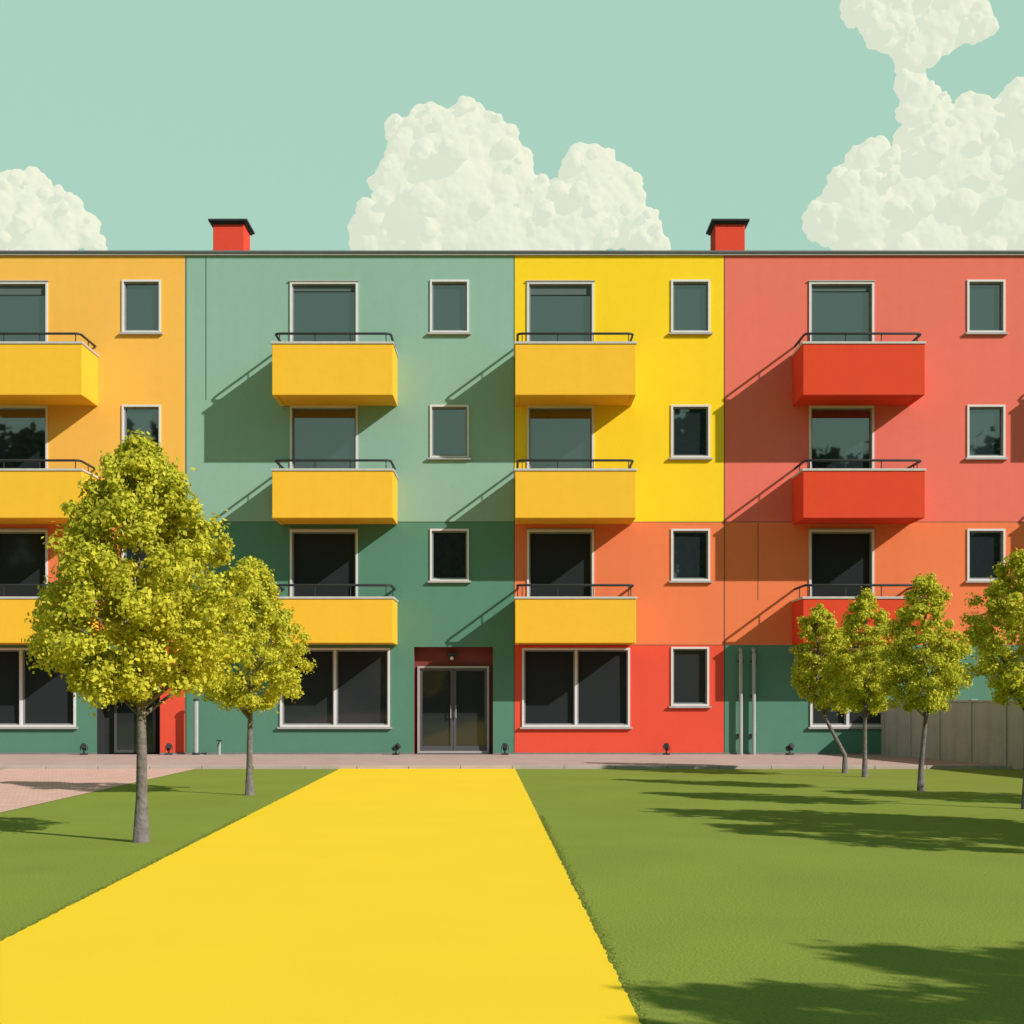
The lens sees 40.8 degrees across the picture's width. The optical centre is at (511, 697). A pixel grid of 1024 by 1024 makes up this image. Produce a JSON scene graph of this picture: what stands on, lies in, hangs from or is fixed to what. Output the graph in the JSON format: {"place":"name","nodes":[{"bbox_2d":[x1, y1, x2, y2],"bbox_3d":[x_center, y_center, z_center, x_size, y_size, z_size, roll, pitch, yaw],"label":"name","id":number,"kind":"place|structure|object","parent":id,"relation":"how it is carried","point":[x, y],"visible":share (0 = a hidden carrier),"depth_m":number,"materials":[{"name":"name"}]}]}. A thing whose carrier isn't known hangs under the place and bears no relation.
{"place":"outdoors","nodes":[
{"label":"outdoors","id":0,"kind":"place"},
{"bbox_2d":[0,166,107,249],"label":"cloud","id":1,"kind":"structure","parent":0,"point":[39,210],"depth_m":395.22,"materials":[{"name":"white"}]},
{"bbox_2d":[0,769,191,811],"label":"brick path","id":2,"kind":"structure","parent":0,"point":[20,788],"depth_m":22.23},
{"bbox_2d":[0,769,640,1023],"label":"yellow path","id":3,"kind":"structure","parent":0,"point":[394,896],"depth_m":8.18,"materials":[{"name":"paint"}]},
{"bbox_2d":[0,754,995,765],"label":"pavement","id":4,"kind":"structure","parent":0,"point":[441,759],"depth_m":29.31,"materials":[{"name":"grey concrete"}]},
{"bbox_2d":[80,743,87,754],"bbox_3d":[-9.859,1.172,31.693,0.170,0.276,0.221,0,0,-9],"label":"ground spotlight","id":5,"kind":"object","parent":4,"relation":"on","point":[84,746],"visible":1,"depth_m":31.64,"materials":[{"name":"metal"}]},
{"bbox_2d":[165,743,172,754],"bbox_3d":[-7.905,1.172,31.694,0.170,0.276,0.221,0,0,-19],"label":"ground spotlight","id":6,"kind":"object","parent":4,"relation":"on","point":[168,746],"visible":1,"depth_m":31.65,"materials":[{"name":"metal"}]},
{"bbox_2d":[192,698,199,754],"bbox_3d":[-7.279,0.660,31.700,0.180,1.300,0.180,0,0,0],"label":"vent pipe","id":7,"kind":"object","parent":4,"relation":"on","point":[195,700],"visible":0.96,"depth_m":31.65,"materials":[{"name":"metal"}]},
{"bbox_2d":[217,740,221,754],"bbox_3d":[-6.744,1.138,31.644,0.120,0.344,0.183,0,0,0],"label":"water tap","id":8,"kind":"object","parent":4,"relation":"on","point":[219,748],"visible":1,"depth_m":31.67,"materials":[{"name":"metal"}]},
{"bbox_2d":[392,743,400,754],"bbox_3d":[-2.668,1.172,31.698,0.221,0.276,0.170,0,0,19],"label":"ground spotlight","id":9,"kind":"object","parent":4,"relation":"on","point":[396,747],"visible":1,"depth_m":31.64,"materials":[{"name":"metal"}]},
{"bbox_2d":[501,743,508,754],"bbox_3d":[-0.163,1.172,31.693,0.170,0.276,0.221,0,0,-1],"label":"ground spotlight","id":10,"kind":"object","parent":4,"relation":"on","point":[504,746],"visible":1,"depth_m":31.64,"materials":[{"name":"metal"}]},
{"bbox_2d":[0,256,1023,752],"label":"walls","id":11,"kind":"structure","parent":4,"relation":"on","point":[238,414],"depth_m":32.00,"materials":[{"name":"multicoloured paint"}]},
{"bbox_2d":[0,344,97,405],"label":"balcony","id":12,"kind":"structure","parent":11,"relation":"attached to","point":[48,374],"depth_m":30.80,"materials":[{"name":"paint"}]},
{"bbox_2d":[0,341,98,356],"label":"balcony coping","id":13,"kind":"object","parent":12,"relation":"on","point":[51,342],"visible":0.84,"depth_m":30.78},
{"bbox_2d":[0,332,95,347],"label":"balcony railing","id":14,"kind":"object","parent":13,"relation":"on","point":[47,333],"visible":1,"depth_m":30.84,"materials":[{"name":"black metal"}]},
{"bbox_2d":[0,471,97,523],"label":"balcony","id":15,"kind":"structure","parent":11,"relation":"attached to","point":[30,497],"depth_m":30.80,"materials":[{"name":"paint"}]},
{"bbox_2d":[0,468,98,478],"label":"balcony coping","id":16,"kind":"object","parent":15,"relation":"on","point":[45,469],"visible":0.66,"depth_m":30.78,"materials":[{"name":"grey metal"}]},
{"bbox_2d":[0,459,94,471],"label":"balcony railing","id":17,"kind":"object","parent":16,"relation":"on","point":[46,460],"visible":0.96,"depth_m":30.84,"materials":[{"name":"black metal"}]},
{"bbox_2d":[0,599,97,644],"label":"balcony","id":18,"kind":"structure","parent":11,"relation":"attached to","point":[15,629],"depth_m":30.80,"materials":[{"name":"paint"}]},
{"bbox_2d":[0,596,96,601],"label":"balcony coping","id":19,"kind":"object","parent":18,"relation":"on","point":[18,597],"visible":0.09,"depth_m":30.78,"materials":[{"name":"grey metal"}]},
{"bbox_2d":[0,584,47,595],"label":"balcony railing","id":20,"kind":"object","parent":19,"relation":"on","point":[3,585],"visible":0.28,"depth_m":30.83,"materials":[{"name":"black metal"}]},
{"bbox_2d":[97,690,159,753],"bbox_3d":[-8.919,0.591,32.300,1.465,1.558,0.600,0,0,0],"label":"side entrance","id":21,"kind":"object","parent":11,"relation":"attached to","point":[116,730],"visible":0.46,"depth_m":32.49,"materials":[{"name":"glass"}]},
{"bbox_2d":[272,344,396,405],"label":"balcony","id":22,"kind":"structure","parent":11,"relation":"attached to","point":[334,374],"depth_m":30.80,"materials":[{"name":"paint"}]},
{"bbox_2d":[271,341,397,356],"bbox_3d":[-4.018,-7.952,31.387,2.752,0.053,1.219,0,0,0],"label":"balcony coping","id":23,"kind":"object","parent":22,"relation":"on","point":[332,342],"visible":0.68,"depth_m":30.78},
{"bbox_2d":[275,332,395,345],"bbox_3d":[-4.018,-8.086,31.401,2.644,0.224,1.158,0,0,0],"label":"balcony railing","id":24,"kind":"object","parent":23,"relation":"on","point":[331,333],"visible":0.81,"depth_m":30.83,"materials":[{"name":"black metal"}]},
{"bbox_2d":[272,471,396,524],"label":"balcony","id":25,"kind":"structure","parent":11,"relation":"attached to","point":[334,497],"depth_m":30.80,"materials":[{"name":"paint"}]},
{"bbox_2d":[271,468,397,478],"bbox_3d":[-4.018,-5.110,31.387,2.752,0.053,1.219,0,0,0],"label":"balcony coping","id":26,"kind":"object","parent":25,"relation":"on","point":[332,469],"visible":0.73,"depth_m":30.78,"materials":[{"name":"grey metal"}]},
{"bbox_2d":[275,459,395,469],"bbox_3d":[-4.018,-5.243,31.401,2.644,0.224,1.158,0,0,0],"label":"balcony railing","id":27,"kind":"object","parent":26,"relation":"on","point":[277,461],"visible":0.9,"depth_m":30.83,"materials":[{"name":"black metal"}]},
{"bbox_2d":[272,599,396,644],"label":"balcony","id":28,"kind":"structure","parent":11,"relation":"attached to","point":[347,621],"depth_m":30.80,"materials":[{"name":"paint"}]},
{"bbox_2d":[277,596,397,602],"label":"balcony coping","id":29,"kind":"object","parent":28,"relation":"on","point":[339,597],"visible":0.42,"depth_m":30.78,"materials":[{"name":"grey metal"}]},
{"bbox_2d":[275,584,395,595],"bbox_3d":[-4.018,-2.412,31.401,2.644,0.291,1.158,0,0,0],"label":"balcony railing","id":30,"kind":"object","parent":29,"relation":"on","point":[350,585],"visible":0.79,"depth_m":30.83,"materials":[{"name":"black metal"}]},
{"bbox_2d":[414,647,492,753],"bbox_3d":[-1.361,0.091,32.150,1.837,2.558,0.300,0,0,0],"label":"entrance recess","id":31,"kind":"object","parent":11,"relation":"attached to","point":[465,656],"visible":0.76,"depth_m":32.30,"materials":[{"name":"red paint"}]},
{"bbox_2d":[447,654,456,660],"bbox_3d":[-1.395,-0.943,32.085,0.240,0.178,0.410,0,0,0],"label":"door lamp","id":32,"kind":"object","parent":31,"relation":"attached to","point":[451,657],"visible":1,"depth_m":31.90,"materials":[{"name":"glass"}]},
{"bbox_2d":[417,666,488,752],"bbox_3d":[-1.373,0.272,32.230,1.676,2.036,0.139,0,0,0],"label":"entrance door","id":33,"kind":"structure","parent":31,"relation":"in","point":[452,710],"depth_m":32.25,"materials":[{"name":"grey glass"}]},
{"bbox_2d":[185,256,724,752],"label":"panel seams","id":34,"kind":"object","parent":11,"relation":"attached to","point":[185,442],"visible":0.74,"depth_m":32.00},
{"bbox_2d":[0,280,1007,728],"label":"window frames","id":35,"kind":"structure","parent":11,"relation":"attached to","point":[534,286],"depth_m":31.97,"materials":[{"name":"white plastic"}]},
{"bbox_2d":[0,284,999,722],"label":"window glass","id":36,"kind":"object","parent":35,"relation":"in","point":[556,558],"visible":0.72,"depth_m":32.09,"materials":[{"name":"black glass"}]},
{"bbox_2d":[0,250,1023,255],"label":"roof","id":37,"kind":"structure","parent":11,"relation":"on","point":[511,252],"depth_m":31.93,"materials":[{"name":"metal"}]},
{"bbox_2d":[208,219,254,249],"bbox_3d":[-7.026,-11.112,34.500,0.968,1.469,1.020,0,0,0],"label":"chimney","id":38,"kind":"object","parent":37,"relation":"on","point":[231,234],"visible":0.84,"depth_m":34.10,"materials":[{"name":"metal"}]},
{"bbox_2d":[706,219,749,249],"bbox_3d":[5.402,-11.112,34.500,0.944,1.469,1.020,0,0,0],"label":"chimney","id":39,"kind":"object","parent":37,"relation":"on","point":[726,234],"visible":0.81,"depth_m":34.10,"materials":[{"name":"metal"}]},
{"bbox_2d":[515,344,635,405],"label":"balcony","id":40,"kind":"structure","parent":11,"relation":"attached to","point":[575,374],"depth_m":30.80,"materials":[{"name":"paint"}]},
{"bbox_2d":[514,341,636,356],"bbox_3d":[1.421,-7.952,31.387,2.752,0.053,1.219,0,0,0],"label":"balcony coping","id":41,"kind":"object","parent":40,"relation":"on","point":[575,342],"visible":0.69,"depth_m":30.78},
{"bbox_2d":[516,332,633,340],"bbox_3d":[1.421,-8.086,31.401,2.644,0.224,1.158,0,0,0],"label":"balcony railing","id":42,"kind":"object","parent":41,"relation":"on","point":[574,333],"visible":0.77,"depth_m":30.83,"materials":[{"name":"black metal"}]},
{"bbox_2d":[515,471,635,524],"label":"balcony","id":43,"kind":"structure","parent":11,"relation":"attached to","point":[575,497],"depth_m":30.80,"materials":[{"name":"paint"}]},
{"bbox_2d":[514,468,636,478],"bbox_3d":[1.421,-5.110,31.387,2.752,0.053,1.219,0,0,0],"label":"balcony coping","id":44,"kind":"object","parent":43,"relation":"on","point":[575,469],"visible":0.71,"depth_m":30.78,"materials":[{"name":"grey metal"}]},
{"bbox_2d":[516,459,633,467],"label":"balcony railing","id":45,"kind":"object","parent":44,"relation":"on","point":[574,460],"visible":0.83,"depth_m":30.83,"materials":[{"name":"black metal"}]},
{"bbox_2d":[515,599,635,644],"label":"balcony","id":46,"kind":"structure","parent":11,"relation":"attached to","point":[575,621],"depth_m":30.80,"materials":[{"name":"paint"}]},
{"bbox_2d":[514,596,636,602],"bbox_3d":[1.421,-2.244,31.387,2.752,0.053,1.219,0,0,0],"label":"balcony coping","id":47,"kind":"object","parent":46,"relation":"on","point":[575,597],"visible":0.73,"depth_m":30.78,"materials":[{"name":"grey metal"}]},
{"bbox_2d":[516,584,633,595],"bbox_3d":[1.421,-2.412,31.401,2.644,0.291,1.158,0,0,0],"label":"balcony railing","id":48,"kind":"object","parent":47,"relation":"on","point":[557,585],"visible":0.95,"depth_m":30.83,"materials":[{"name":"black metal"}]},
{"bbox_2d":[737,648,743,754],"bbox_3d":[5.302,0.064,31.937,0.130,2.492,0.205,0,0,0],"label":"downpipe","id":49,"kind":"object","parent":11,"relation":"attached to","point":[740,696],"visible":1,"depth_m":31.85,"materials":[{"name":"metal"}]},
{"bbox_2d":[750,648,756,754],"bbox_3d":[5.605,0.064,31.937,0.130,2.492,0.205,0,0,0],"label":"downpipe","id":50,"kind":"object","parent":11,"relation":"attached to","point":[753,696],"visible":1,"depth_m":31.85,"materials":[{"name":"metal"}]},
{"bbox_2d":[792,599,923,644],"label":"balcony","id":51,"kind":"structure","parent":11,"relation":"attached to","point":[802,607],"depth_m":30.80,"materials":[{"name":"paint"}]},
{"bbox_2d":[791,596,922,602],"bbox_3d":[7.879,-2.244,31.387,2.775,0.053,1.219,0,0,0],"label":"balcony coping","id":52,"kind":"object","parent":51,"relation":"on","point":[843,597],"visible":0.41,"depth_m":30.78,"materials":[{"name":"grey metal"}]},
{"bbox_2d":[794,584,914,597],"bbox_3d":[7.879,-2.412,31.401,2.667,0.291,1.158,0,0,0],"label":"balcony railing","id":53,"kind":"object","parent":52,"relation":"on","point":[809,585],"visible":0.59,"depth_m":30.83,"materials":[{"name":"black metal"}]},
{"bbox_2d":[792,344,924,405],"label":"balcony","id":54,"kind":"structure","parent":11,"relation":"attached to","point":[858,374],"depth_m":30.80,"materials":[{"name":"paint"}]},
{"bbox_2d":[791,341,925,356],"bbox_3d":[7.879,-7.952,31.387,2.775,0.053,1.219,0,0,0],"label":"balcony coping","id":55,"kind":"object","parent":54,"relation":"on","point":[857,342],"visible":0.76,"depth_m":30.78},
{"bbox_2d":[794,332,920,347],"bbox_3d":[7.879,-8.086,31.401,2.667,0.224,1.158,0,0,0],"label":"balcony railing","id":56,"kind":"object","parent":55,"relation":"on","point":[860,333],"visible":0.9,"depth_m":30.83,"materials":[{"name":"black metal"}]},
{"bbox_2d":[792,471,924,524],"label":"balcony","id":57,"kind":"structure","parent":11,"relation":"attached to","point":[858,497],"depth_m":30.80,"materials":[{"name":"paint"}]},
{"bbox_2d":[791,468,925,478],"bbox_3d":[7.879,-5.110,31.387,2.775,0.053,1.219,0,0,0],"label":"balcony coping","id":58,"kind":"object","parent":57,"relation":"on","point":[857,469],"visible":0.77,"depth_m":30.78,"materials":[{"name":"grey metal"}]},
{"bbox_2d":[794,459,920,470],"bbox_3d":[7.879,-5.243,31.401,2.667,0.224,1.158,0,0,0],"label":"balcony railing","id":59,"kind":"object","parent":58,"relation":"on","point":[917,461],"visible":0.92,"depth_m":30.83,"materials":[{"name":"black metal"}]},
{"bbox_2d":[663,743,669,754],"bbox_3d":[3.557,1.172,31.693,0.170,0.276,0.221,0,0,11],"label":"ground spotlight","id":60,"kind":"object","parent":4,"relation":"on","point":[666,746],"visible":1,"depth_m":31.64,"materials":[{"name":"metal"}]},
{"bbox_2d":[785,743,794,754],"bbox_3d":[6.399,1.172,31.695,0.170,0.276,0.221,0,0,-35],"label":"ground spotlight","id":61,"kind":"object","parent":4,"relation":"on","point":[790,746],"visible":1,"depth_m":31.65,"materials":[{"name":"metal"}]},
{"bbox_2d":[347,96,670,249],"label":"cloud","id":62,"kind":"structure","parent":0,"point":[459,175],"depth_m":394.52,"materials":[{"name":"white"}]},
{"bbox_2d":[0,769,1023,1023],"bbox_3d":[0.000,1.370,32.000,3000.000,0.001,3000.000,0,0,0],"label":"lawn","id":63,"kind":"structure","parent":0,"point":[796,897],"depth_m":10.87,"materials":[{"name":"green plant"}]},
{"bbox_2d":[20,429,263,842],"bbox_3d":[-3.546,-0.589,13.072,2.226,3.920,2.302,0,0,0],"label":"tree","id":64,"kind":"object","parent":63,"relation":"on","point":[155,620],"visible":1,"depth_m":12.75,"materials":[{"name":"green plant"}]},
{"bbox_2d":[201,556,316,794],"bbox_3d":[-3.716,-0.315,19.385,1.862,3.370,1.864,0,0,0],"label":"tree","id":65,"kind":"object","parent":63,"relation":"on","point":[236,693],"visible":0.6,"depth_m":19.16,"materials":[{"name":"green plant"}]},
{"bbox_2d":[0,753,880,753],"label":"plinth","id":66,"kind":"structure","parent":63,"relation":"on","point":[493,753],"depth_m":31.98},
{"bbox_2d":[0,765,1011,768],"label":"kerb","id":67,"kind":"structure","parent":63,"relation":"on","point":[504,767],"depth_m":26.55,"materials":[{"name":"concrete"}]},
{"bbox_2d":[789,603,862,772],"bbox_3d":[5.768,-0.184,25.097,1.414,3.109,1.478,0,0,0],"label":"tree","id":68,"kind":"object","parent":63,"relation":"on","point":[811,681],"visible":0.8,"depth_m":25.00,"materials":[{"name":"green plant"}]},
{"bbox_2d":[824,587,898,776],"bbox_3d":[6.114,-0.283,23.857,1.286,3.307,1.343,0,0,32],"label":"tree","id":69,"kind":"object","parent":63,"relation":"on","point":[858,665],"visible":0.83,"depth_m":23.68,"materials":[{"name":"green plant"}]},
{"bbox_2d":[881,699,907,756],"bbox_3d":[8.782,0.700,31.364,0.160,1.340,1.313,0,0,-11],"label":"panel","id":70,"kind":"object","parent":63,"relation":"on","point":[894,733],"visible":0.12,"depth_m":31.39,"materials":[{"name":"concrete"}]},
{"bbox_2d":[908,707,936,758],"bbox_3d":[9.028,0.700,30.074,0.160,1.340,1.313,0,0,-11],"label":"panel","id":71,"kind":"object","parent":63,"relation":"on","point":[915,722],"visible":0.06,"depth_m":30.17,"materials":[{"name":"concrete"}]},
{"bbox_2d":[875,572,974,790],"bbox_3d":[6.076,-0.259,20.224,1.492,3.260,1.372,0,0,0],"label":"tree","id":72,"kind":"object","parent":63,"relation":"on","point":[948,657],"visible":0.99,"depth_m":20.07,"materials":[{"name":"green plant"}]},
{"bbox_2d":[937,700,967,761],"bbox_3d":[9.274,0.700,28.784,0.160,1.340,1.313,0,0,-11],"label":"panel","id":73,"kind":"object","parent":63,"relation":"on","point":[952,734],"visible":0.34,"depth_m":28.76,"materials":[{"name":"concrete"}]},
{"bbox_2d":[968,699,1002,764],"bbox_3d":[9.520,0.700,27.494,0.160,1.340,1.313,0,0,-11],"label":"panel","id":74,"kind":"object","parent":63,"relation":"on","point":[985,731],"visible":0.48,"depth_m":27.51,"materials":[{"name":"concrete"}]},
{"bbox_2d":[958,547,1023,808],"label":"tree","id":75,"kind":"object","parent":63,"relation":"on","point":[1009,611],"visible":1,"depth_m":16.84,"materials":[{"name":"green plant"}]},
{"bbox_2d":[1003,700,1023,769],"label":"panel","id":76,"kind":"object","parent":63,"relation":"on","point":[1013,733],"visible":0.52,"depth_m":26.50,"materials":[{"name":"concrete"}]},
{"bbox_2d":[0,0,1023,249],"label":"sky","id":77,"kind":"structure","parent":0,"point":[165,118],"materials":[{"name":"teal"}]},
{"bbox_2d":[801,67,1023,249],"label":"cloud","id":78,"kind":"structure","parent":0,"point":[943,172],"depth_m":394.55,"materials":[{"name":"white"}]},
{"bbox_2d":[840,0,998,74],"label":"cloud","id":79,"kind":"structure","parent":0,"point":[918,36],"depth_m":396.16,"materials":[{"name":"white"}]}
]}

